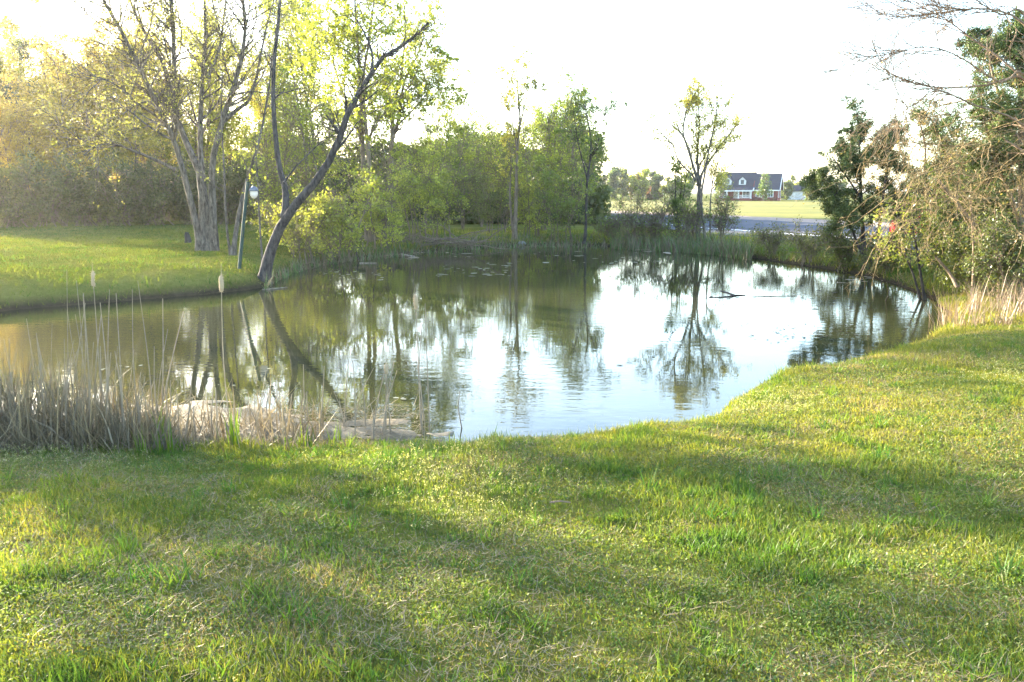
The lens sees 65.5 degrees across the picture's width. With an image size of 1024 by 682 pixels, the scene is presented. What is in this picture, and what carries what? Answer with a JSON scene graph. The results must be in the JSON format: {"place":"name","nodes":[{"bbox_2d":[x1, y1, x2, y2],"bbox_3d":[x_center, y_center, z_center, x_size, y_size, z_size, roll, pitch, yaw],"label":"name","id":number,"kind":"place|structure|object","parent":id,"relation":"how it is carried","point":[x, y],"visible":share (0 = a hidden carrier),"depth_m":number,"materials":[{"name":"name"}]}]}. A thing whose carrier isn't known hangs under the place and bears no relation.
{"place":"outdoors","nodes":[
{"label":"outdoors","id":0,"kind":"place"},
{"bbox_2d":[0,224,452,307],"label":"lawn grass","id":1,"kind":"structure","parent":0,"point":[146,230],"depth_m":28.57,"materials":[{"name":"plant"}]},
{"bbox_2d":[131,400,453,443],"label":"mud flat","id":2,"kind":"structure","parent":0,"point":[194,403],"depth_m":8.96,"materials":[{"name":"soil"}]},
{"bbox_2d":[100,302,107,444],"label":"dry stalk","id":3,"kind":"object","parent":2,"relation":"on","point":[106,372],"visible":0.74,"depth_m":7.81,"materials":[{"name":"plant"}]},
{"bbox_2d":[219,264,229,423],"bbox_3d":[-2.966,0.179,8.281,0.066,1.967,0.066,-7,13,-35],"label":"cattail","id":4,"kind":"object","parent":2,"relation":"on","point":[221,285],"visible":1,"depth_m":8.22,"materials":[{"name":"plant"}]},
{"bbox_2d":[214,404,242,448],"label":"green shoots","id":5,"kind":"object","parent":2,"relation":"on","point":[233,435],"visible":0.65,"depth_m":7.91,"materials":[{"name":"green plant"}]},
{"bbox_2d":[138,391,437,446],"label":"reed litter","id":6,"kind":"object","parent":2,"relation":"on","point":[359,421],"visible":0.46,"depth_m":8.97,"materials":[{"name":"plant"}]},
{"bbox_2d":[0,245,946,443],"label":"water","id":7,"kind":"structure","parent":0,"point":[532,343],"depth_m":14.70,"materials":[{"name":"grey liquid"}]},
{"bbox_2d":[101,249,912,399],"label":"water plants","id":8,"kind":"object","parent":7,"relation":"on","point":[609,263],"depth_m":20.14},
{"bbox_2d":[0,193,1023,681],"bbox_3d":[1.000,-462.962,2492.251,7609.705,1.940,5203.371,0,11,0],"label":"ground","id":9,"kind":"structure","parent":0,"point":[174,287],"depth_m":4.71,"materials":[{"name":"plant"}]},
{"bbox_2d":[0,60,29,164],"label":"tree","id":10,"kind":"object","parent":9,"relation":"on","point":[7,87],"visible":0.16,"depth_m":56.09,"materials":[{"name":"plant"}]},
{"bbox_2d":[0,23,45,104],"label":"background tree","id":11,"kind":"object","parent":9,"relation":"on","point":[20,70],"visible":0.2,"depth_m":62.24,"materials":[{"name":"yellow plant"}]},
{"bbox_2d":[0,154,47,227],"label":"hedge bush","id":12,"kind":"object","parent":9,"relation":"on","point":[8,217],"visible":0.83,"depth_m":45.17,"materials":[{"name":"green plant"}]},
{"bbox_2d":[0,0,55,100],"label":"background tree","id":13,"kind":"object","parent":9,"relation":"on","point":[11,25],"visible":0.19,"depth_m":66.79,"materials":[{"name":"yellow plant"}]},
{"bbox_2d":[0,75,75,219],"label":"background tree","id":14,"kind":"object","parent":9,"relation":"on","point":[10,142],"visible":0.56,"depth_m":50.60,"materials":[{"name":"yellow plant"}]},
{"bbox_2d":[6,31,69,220],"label":"tree","id":15,"kind":"object","parent":9,"relation":"on","point":[19,50],"visible":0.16,"depth_m":56.77,"materials":[{"name":"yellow plant"}]},
{"bbox_2d":[2,146,87,227],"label":"hedge bush","id":16,"kind":"object","parent":9,"relation":"on","point":[43,206],"visible":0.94,"depth_m":45.51,"materials":[{"name":"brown plant"}]},
{"bbox_2d":[0,42,102,179],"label":"background tree","id":17,"kind":"object","parent":9,"relation":"on","point":[14,63],"visible":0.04,"depth_m":59.09,"materials":[{"name":"yellow plant"}]},
{"bbox_2d":[0,13,137,222],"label":"background tree","id":18,"kind":"object","parent":9,"relation":"on","point":[67,93],"visible":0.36,"depth_m":51.74,"materials":[{"name":"green plant"}]},
{"bbox_2d":[44,157,112,226],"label":"hedge bush","id":19,"kind":"object","parent":9,"relation":"on","point":[83,204],"visible":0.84,"depth_m":46.88,"materials":[{"name":"green plant"}]},
{"bbox_2d":[25,5,147,182],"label":"background tree","id":20,"kind":"object","parent":9,"relation":"on","point":[51,59],"visible":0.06,"depth_m":56.08,"materials":[{"name":"yellow plant"}]},
{"bbox_2d":[77,148,150,225],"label":"hedge bush","id":21,"kind":"object","parent":9,"relation":"on","point":[117,209],"visible":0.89,"depth_m":47.92,"materials":[{"name":"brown plant"}]},
{"bbox_2d":[64,3,195,221],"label":"background tree","id":22,"kind":"object","parent":9,"relation":"on","point":[152,141],"visible":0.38,"depth_m":53.33,"materials":[{"name":"green plant"}]},
{"bbox_2d":[122,148,194,225],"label":"hedge bush","id":23,"kind":"object","parent":9,"relation":"on","point":[155,194],"visible":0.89,"depth_m":48.68,"materials":[{"name":"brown plant"}]},
{"bbox_2d":[6,0,322,250],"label":"maple tree","id":24,"kind":"object","parent":9,"relation":"on","point":[205,228],"visible":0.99,"depth_m":26.55,"materials":[{"name":"green plant"}]},
{"bbox_2d":[0,336,340,456],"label":"reeds","id":25,"kind":"object","parent":9,"relation":"on","point":[29,426],"visible":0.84,"depth_m":8.06,"materials":[{"name":"plant"}]},
{"bbox_2d":[106,0,258,218],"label":"background tree","id":26,"kind":"object","parent":9,"relation":"on","point":[216,116],"visible":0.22,"depth_m":58.36,"materials":[{"name":"green plant"}]},
{"bbox_2d":[164,157,209,224],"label":"hedge bush","id":27,"kind":"object","parent":9,"relation":"on","point":[180,207],"visible":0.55,"depth_m":49.43,"materials":[{"name":"green plant"}]},
{"bbox_2d":[131,8,252,185],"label":"background tree","id":28,"kind":"object","parent":9,"relation":"on","point":[226,145],"visible":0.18,"depth_m":61.40,"materials":[{"name":"green plant"}]},
{"bbox_2d":[192,145,254,223],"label":"hedge bush","id":29,"kind":"object","parent":9,"relation":"on","point":[232,197],"visible":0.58,"depth_m":50.59,"materials":[{"name":"green plant"}]},
{"bbox_2d":[185,0,288,206],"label":"background tree","id":30,"kind":"object","parent":9,"relation":"on","point":[241,114],"visible":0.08,"depth_m":66.64,"materials":[{"name":"green plant"}]},
{"bbox_2d":[190,34,293,254],"bbox_3d":[-8.799,-6.353,26.121,3.406,7.170,2.039,0,11,0],"label":"sapling","id":31,"kind":"object","parent":9,"relation":"on","point":[232,248],"visible":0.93,"depth_m":26.10,"materials":[{"name":"grey plant"}]},
{"bbox_2d":[238,182,257,268],"bbox_3d":[-7.588,-3.237,22.837,0.751,2.608,0.260,0,11,0],"label":"lamp post","id":32,"kind":"object","parent":9,"relation":"on","point":[253,190],"visible":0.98,"depth_m":22.72,"materials":[{"name":"metal"}]},
{"bbox_2d":[236,129,275,261],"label":"sapling","id":33,"kind":"object","parent":9,"relation":"on","point":[258,206],"visible":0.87,"depth_m":25.01,"materials":[{"name":"green plant"}]},
{"bbox_2d":[222,154,296,223],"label":"hedge bush","id":34,"kind":"object","parent":9,"relation":"on","point":[240,187],"visible":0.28,"depth_m":50.49,"materials":[{"name":"green plant"}]},
{"bbox_2d":[235,91,311,226],"bbox_3d":[-11.485,-8.650,39.038,3.754,7.015,3.978,0,11,0],"label":"thicket sapling","id":35,"kind":"object","parent":9,"relation":"on","point":[271,194],"visible":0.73,"depth_m":38.72,"materials":[{"name":"green plant"}]},
{"bbox_2d":[218,0,352,205],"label":"background tree","id":36,"kind":"object","parent":9,"relation":"on","point":[259,112],"visible":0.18,"depth_m":63.64,"materials":[{"name":"green plant"}]},
{"bbox_2d":[249,0,344,179],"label":"background tree","id":37,"kind":"object","parent":9,"relation":"on","point":[291,8],"visible":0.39,"depth_m":58.97,"materials":[{"name":"green plant"}]},
{"bbox_2d":[245,186,348,263],"bbox_3d":[-7.746,-4.136,28.321,3.582,2.807,3.559,0,11,0],"label":"shrub","id":38,"kind":"object","parent":9,"relation":"on","point":[310,235],"visible":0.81,"depth_m":28.30,"materials":[{"name":"green plant"}]},
{"bbox_2d":[262,84,343,220],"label":"thicket sapling","id":39,"kind":"object","parent":9,"relation":"on","point":[306,177],"visible":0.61,"depth_m":41.62,"materials":[{"name":"green plant"}]},
{"bbox_2d":[65,127,614,224],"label":"woods","id":40,"kind":"object","parent":9,"relation":"on","point":[597,202],"visible":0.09,"depth_m":57.79,"materials":[{"name":"green plant"}]},
{"bbox_2d":[304,73,377,226],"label":"thicket sapling","id":41,"kind":"object","parent":9,"relation":"on","point":[356,160],"visible":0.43,"depth_m":44.82,"materials":[{"name":"green plant"}]},
{"bbox_2d":[292,166,394,261],"bbox_3d":[-6.495,-4.588,29.830,4.136,3.948,3.517,0,11,0],"label":"shrub","id":42,"kind":"object","parent":9,"relation":"on","point":[341,223],"visible":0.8,"depth_m":30.03,"materials":[{"name":"green plant"}]},
{"bbox_2d":[250,0,458,283],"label":"leaning tree","id":43,"kind":"object","parent":9,"relation":"on","point":[288,212],"visible":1,"depth_m":22.27,"materials":[{"name":"brown plant"}]},
{"bbox_2d":[275,0,436,241],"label":"pond tree","id":44,"kind":"object","parent":9,"relation":"on","point":[354,36],"visible":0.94,"depth_m":33.66,"materials":[{"name":"green plant"}]},
{"bbox_2d":[328,151,411,248],"bbox_3d":[-5.985,-5.941,33.480,3.582,4.296,3.291,0,11,0],"label":"shrub","id":45,"kind":"object","parent":9,"relation":"on","point":[375,217],"visible":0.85,"depth_m":33.28,"materials":[{"name":"green plant"}]},
{"bbox_2d":[342,104,413,227],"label":"thicket sapling","id":46,"kind":"object","parent":9,"relation":"on","point":[376,137],"visible":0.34,"depth_m":42.58,"materials":[{"name":"green plant"}]},
{"bbox_2d":[349,0,483,235],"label":"pond tree","id":47,"kind":"object","parent":9,"relation":"on","point":[431,65],"visible":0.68,"depth_m":38.57,"materials":[{"name":"green plant"}]},
{"bbox_2d":[378,121,461,242],"bbox_3d":[-4.493,-7.138,36.288,3.402,5.617,3.798,8,13,37],"label":"shrub","id":48,"kind":"object","parent":9,"relation":"on","point":[405,200],"visible":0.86,"depth_m":36.34,"materials":[{"name":"green plant"}]},
{"bbox_2d":[385,64,456,228],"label":"thicket sapling","id":49,"kind":"object","parent":9,"relation":"on","point":[435,147],"visible":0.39,"depth_m":45.46,"materials":[{"name":"green plant"}]},
{"bbox_2d":[330,208,519,252],"bbox_3d":[-3.929,-4.824,35.994,8.589,2.401,5.517,0,11,0],"label":"brush pile","id":50,"kind":"object","parent":9,"relation":"on","point":[443,243],"visible":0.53,"depth_m":35.70,"materials":[{"name":"brown plant"}]},
{"bbox_2d":[407,116,477,237],"bbox_3d":[-3.839,-7.993,39.322,4.018,6.181,3.387,7,13,32],"label":"shrub","id":51,"kind":"object","parent":9,"relation":"on","point":[468,155],"visible":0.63,"depth_m":39.06,"materials":[{"name":"green plant"}]},
{"bbox_2d":[423,105,487,229],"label":"thicket sapling","id":52,"kind":"object","parent":9,"relation":"on","point":[463,181],"visible":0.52,"depth_m":48.97,"materials":[{"name":"green plant"}]},
{"bbox_2d":[408,102,502,182],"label":"background tree","id":53,"kind":"object","parent":9,"relation":"on","point":[476,127],"visible":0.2,"depth_m":67.57,"materials":[{"name":"green plant"}]},
{"bbox_2d":[450,118,513,178],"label":"background tree","id":54,"kind":"object","parent":9,"relation":"on","point":[491,146],"visible":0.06,"depth_m":71.14,"materials":[{"name":"green plant"}]},
{"bbox_2d":[455,116,512,226],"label":"thicket sapling","id":55,"kind":"object","parent":9,"relation":"on","point":[482,166],"visible":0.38,"depth_m":52.89,"materials":[{"name":"green plant"}]},
{"bbox_2d":[460,148,539,231],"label":"shrub","id":56,"kind":"object","parent":9,"relation":"on","point":[487,213],"visible":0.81,"depth_m":45.35,"materials":[{"name":"green plant"}]},
{"bbox_2d":[481,125,534,229],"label":"thicket sapling","id":57,"kind":"object","parent":9,"relation":"on","point":[497,177],"visible":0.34,"depth_m":49.07,"materials":[{"name":"green plant"}]},
{"bbox_2d":[264,223,758,289],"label":"shore reeds","id":58,"kind":"object","parent":9,"relation":"on","point":[716,248],"visible":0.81,"depth_m":35.15,"materials":[{"name":"plant"}]},
{"bbox_2d":[0,330,1023,681],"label":"clover","id":59,"kind":"object","parent":9,"relation":"on","point":[514,544],"visible":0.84,"depth_m":4.54,"materials":[{"name":"green plant"}]},
{"bbox_2d":[0,328,1023,681],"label":"thatch","id":60,"kind":"object","parent":9,"relation":"on","point":[236,590],"visible":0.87,"depth_m":4.38,"materials":[{"name":"plant"}]},
{"bbox_2d":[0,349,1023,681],"bbox_3d":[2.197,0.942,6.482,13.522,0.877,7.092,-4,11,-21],"label":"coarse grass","id":61,"kind":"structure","parent":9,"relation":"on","point":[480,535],"depth_m":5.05,"materials":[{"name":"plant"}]},
{"bbox_2d":[0,348,1023,681],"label":"flowering weeds","id":62,"kind":"object","parent":9,"relation":"on","point":[430,500],"visible":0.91,"depth_m":6.58,"materials":[{"name":"green plant"}]},
{"bbox_2d":[491,42,554,239],"bbox_3d":[0.407,-9.841,39.718,3.291,9.698,2.141,8,13,37],"label":"pond tree","id":63,"kind":"object","parent":9,"relation":"on","point":[507,126],"visible":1,"depth_m":39.55,"materials":[{"name":"green plant"}]},
{"bbox_2d":[497,136,570,237],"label":"shrub","id":64,"kind":"object","parent":9,"relation":"on","point":[525,199],"visible":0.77,"depth_m":41.07,"materials":[{"name":"green plant"}]},
{"bbox_2d":[501,87,589,229],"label":"thicket sapling","id":65,"kind":"object","parent":9,"relation":"on","point":[542,127],"visible":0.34,"depth_m":46.34,"materials":[{"name":"green plant"}]},
{"bbox_2d":[502,97,589,176],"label":"background tree","id":66,"kind":"object","parent":9,"relation":"on","point":[532,108],"visible":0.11,"depth_m":66.25,"materials":[{"name":"green plant"}]},
{"bbox_2d":[520,55,616,182],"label":"background tree","id":67,"kind":"object","parent":9,"relation":"on","point":[557,102],"visible":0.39,"depth_m":63.47,"materials":[{"name":"green plant"}]},
{"bbox_2d":[527,134,611,244],"bbox_3d":[2.749,-7.520,39.770,4.164,5.515,3.560,0,11,0],"label":"shrub","id":68,"kind":"object","parent":9,"relation":"on","point":[566,206],"visible":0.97,"depth_m":39.18,"materials":[{"name":"green plant"}]},
{"bbox_2d":[536,82,604,229],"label":"thicket sapling","id":69,"kind":"object","parent":9,"relation":"on","point":[571,167],"visible":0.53,"depth_m":45.62,"materials":[{"name":"green plant"}]},
{"bbox_2d":[553,85,628,243],"bbox_3d":[3.851,-8.530,38.754,3.866,7.628,2.806,-3,11,-15],"label":"pond tree","id":70,"kind":"object","parent":9,"relation":"on","point":[575,111],"visible":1,"depth_m":38.48,"materials":[{"name":"green plant"}]},
{"bbox_2d":[583,211,626,236],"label":"shrub","id":71,"kind":"object","parent":9,"relation":"on","point":[609,224],"visible":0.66,"depth_m":40.81,"materials":[{"name":"green plant"}]},
{"bbox_2d":[606,164,622,199],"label":"distant tree","id":72,"kind":"object","parent":9,"relation":"on","point":[613,180],"visible":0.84,"depth_m":219.09,"materials":[{"name":"green plant"}]},
{"bbox_2d":[617,167,628,199],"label":"distant tree","id":73,"kind":"object","parent":9,"relation":"on","point":[623,179],"visible":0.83,"depth_m":226.05,"materials":[{"name":"green plant"}]},
{"bbox_2d":[604,177,662,245],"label":"shrub","id":74,"kind":"object","parent":9,"relation":"on","point":[625,218],"visible":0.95,"depth_m":37.99,"materials":[{"name":"green plant"}]},
{"bbox_2d":[626,168,652,198],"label":"distant tree","id":75,"kind":"object","parent":9,"relation":"on","point":[644,173],"visible":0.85,"depth_m":213.70,"materials":[{"name":"green plant"}]},
{"bbox_2d":[648,169,664,199],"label":"distant tree","id":76,"kind":"object","parent":9,"relation":"on","point":[656,179],"visible":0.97,"depth_m":219.54,"materials":[{"name":"green plant"}]},
{"bbox_2d":[636,185,681,240],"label":"shrub","id":77,"kind":"object","parent":9,"relation":"on","point":[657,226],"visible":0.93,"depth_m":37.76,"materials":[{"name":"green plant"}]},
{"bbox_2d":[658,174,682,199],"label":"distant tree","id":78,"kind":"object","parent":9,"relation":"on","point":[670,185],"visible":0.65,"depth_m":213.93,"materials":[{"name":"green plant"}]},
{"bbox_2d":[661,153,696,237],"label":"ivy tree","id":79,"kind":"object","parent":9,"relation":"on","point":[674,168],"visible":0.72,"depth_m":38.45,"materials":[{"name":"green plant"}]},
{"bbox_2d":[666,190,718,240],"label":"shrub","id":80,"kind":"object","parent":9,"relation":"on","point":[690,215],"visible":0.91,"depth_m":36.74,"materials":[{"name":"green plant"}]},
{"bbox_2d":[631,75,765,239],"bbox_3d":[8.609,-8.199,36.998,4.398,7.859,5.188,10,14,42],"label":"willow tree","id":81,"kind":"object","parent":9,"relation":"on","point":[693,100],"visible":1,"depth_m":36.10,"materials":[{"name":"green plant"}]},
{"bbox_2d":[704,186,746,239],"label":"shrub","id":82,"kind":"object","parent":9,"relation":"on","point":[723,216],"visible":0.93,"depth_m":37.32,"materials":[{"name":"green plant"}]},
{"bbox_2d":[713,172,783,200],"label":"brick house","id":83,"kind":"structure","parent":9,"relation":"on","point":[749,182],"depth_m":202.62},
{"bbox_2d":[753,170,772,200],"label":"yard tree","id":84,"kind":"object","parent":9,"relation":"on","point":[764,190],"visible":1,"depth_m":192.09,"materials":[{"name":"green plant"}]},
{"bbox_2d":[745,218,797,258],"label":"shrub","id":85,"kind":"object","parent":9,"relation":"on","point":[774,242],"visible":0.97,"depth_m":31.11,"materials":[{"name":"green plant"}]},
{"bbox_2d":[781,173,796,199],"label":"distant tree","id":86,"kind":"object","parent":9,"relation":"on","point":[788,188],"visible":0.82,"depth_m":225.65,"materials":[{"name":"green plant"}]},
{"bbox_2d":[777,217,847,265],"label":"shrub","id":87,"kind":"object","parent":9,"relation":"on","point":[808,246],"visible":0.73,"depth_m":28.68,"materials":[{"name":"green plant"}]},
{"bbox_2d":[810,221,874,272],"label":"shrub","id":88,"kind":"object","parent":9,"relation":"on","point":[845,250],"visible":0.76,"depth_m":26.36,"materials":[{"name":"green plant"}]},
{"bbox_2d":[798,93,932,270],"bbox_3d":[11.343,-5.017,25.323,4.834,5.651,1.983,-4,11,-19],"label":"cedar tree","id":89,"kind":"object","parent":9,"relation":"on","point":[834,206],"visible":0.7,"depth_m":25.11,"materials":[{"name":"green plant"}]},
{"bbox_2d":[844,226,921,273],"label":"shrub","id":90,"kind":"object","parent":9,"relation":"on","point":[887,264],"visible":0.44,"depth_m":24.31,"materials":[{"name":"green plant"}]},
{"bbox_2d":[776,0,1023,174],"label":"bare tree","id":91,"kind":"object","parent":9,"relation":"on","point":[949,8],"visible":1,"depth_m":15.25,"materials":[{"name":"beige plant"}]},
{"bbox_2d":[863,183,952,299],"bbox_3d":[9.640,-2.398,19.393,2.177,2.853,1.516,0,11,0],"label":"sapling","id":92,"kind":"object","parent":9,"relation":"on","point":[915,242],"visible":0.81,"depth_m":19.25,"materials":[{"name":"green plant"}]},
{"bbox_2d":[793,49,1023,298],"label":"vine tangle","id":93,"kind":"object","parent":9,"relation":"on","point":[956,202],"visible":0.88,"depth_m":16.62,"materials":[{"name":"brown plant"}]},
{"bbox_2d":[909,134,986,280],"bbox_3d":[11.524,-3.496,21.164,2.240,4.089,2.026,-6,12,-30],"label":"shrub","id":94,"kind":"object","parent":9,"relation":"on","point":[935,254],"visible":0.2,"depth_m":21.19,"materials":[{"name":"green plant"}]},
{"bbox_2d":[914,193,984,281],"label":"shrub","id":95,"kind":"object","parent":9,"relation":"on","point":[928,224],"visible":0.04,"depth_m":21.01,"materials":[{"name":"green plant"}]},
{"bbox_2d":[893,95,1017,264],"bbox_3d":[12.635,-4.343,22.311,3.184,5.268,3.339,-4,11,-20],"label":"cedar tree","id":96,"kind":"object","parent":9,"relation":"on","point":[932,137],"visible":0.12,"depth_m":22.35,"materials":[{"name":"green plant"}]},
{"bbox_2d":[922,273,1023,327],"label":"dry weeds","id":97,"kind":"object","parent":9,"relation":"on","point":[970,310],"visible":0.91,"depth_m":14.99,"materials":[{"name":"plant"}]},
{"bbox_2d":[930,122,1017,286],"bbox_3d":[11.749,-3.371,19.721,2.280,4.352,2.247,-5,11,-23],"label":"shrub","id":98,"kind":"object","parent":9,"relation":"on","point":[955,220],"visible":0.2,"depth_m":19.84,"materials":[{"name":"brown plant"}]},
{"bbox_2d":[930,209,1020,295],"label":"shrub","id":99,"kind":"object","parent":9,"relation":"on","point":[955,252],"visible":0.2,"depth_m":18.28,"materials":[{"name":"green plant"}]},
{"bbox_2d":[936,5,1023,292],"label":"cedar tree","id":100,"kind":"object","parent":9,"relation":"on","point":[1000,46],"visible":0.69,"depth_m":17.16,"materials":[{"name":"green plant"}]},
{"bbox_2d":[954,206,1023,302],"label":"shrub","id":101,"kind":"object","parent":9,"relation":"on","point":[1000,259],"visible":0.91,"depth_m":16.86,"materials":[{"name":"green plant"}]},
{"bbox_2d":[979,139,1017,277],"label":"shrub","id":102,"kind":"object","parent":9,"relation":"on","point":[1008,206],"visible":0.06,"depth_m":19.15,"materials":[{"name":"green plant"}]},
{"bbox_2d":[0,0,1023,192],"label":"sky","id":103,"kind":"structure","parent":0,"point":[643,51],"materials":[{"name":"white"}]},
{"bbox_2d":[366,227,1012,298],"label":"bank grass","id":104,"kind":"structure","parent":0,"point":[499,233],"depth_m":35.12,"materials":[{"name":"plant"}]},
{"bbox_2d":[609,211,888,225],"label":"road shoulder","id":105,"kind":"object","parent":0,"point":[787,219],"visible":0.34,"depth_m":66.41},
{"bbox_2d":[605,201,895,221],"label":"field","id":106,"kind":"structure","parent":0,"point":[798,209],"depth_m":110.09,"materials":[{"name":"plant"}]},
{"bbox_2d":[593,213,920,249],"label":"road","id":107,"kind":"structure","parent":0,"point":[748,224],"depth_m":52.75,"materials":[{"name":"asphalt"}]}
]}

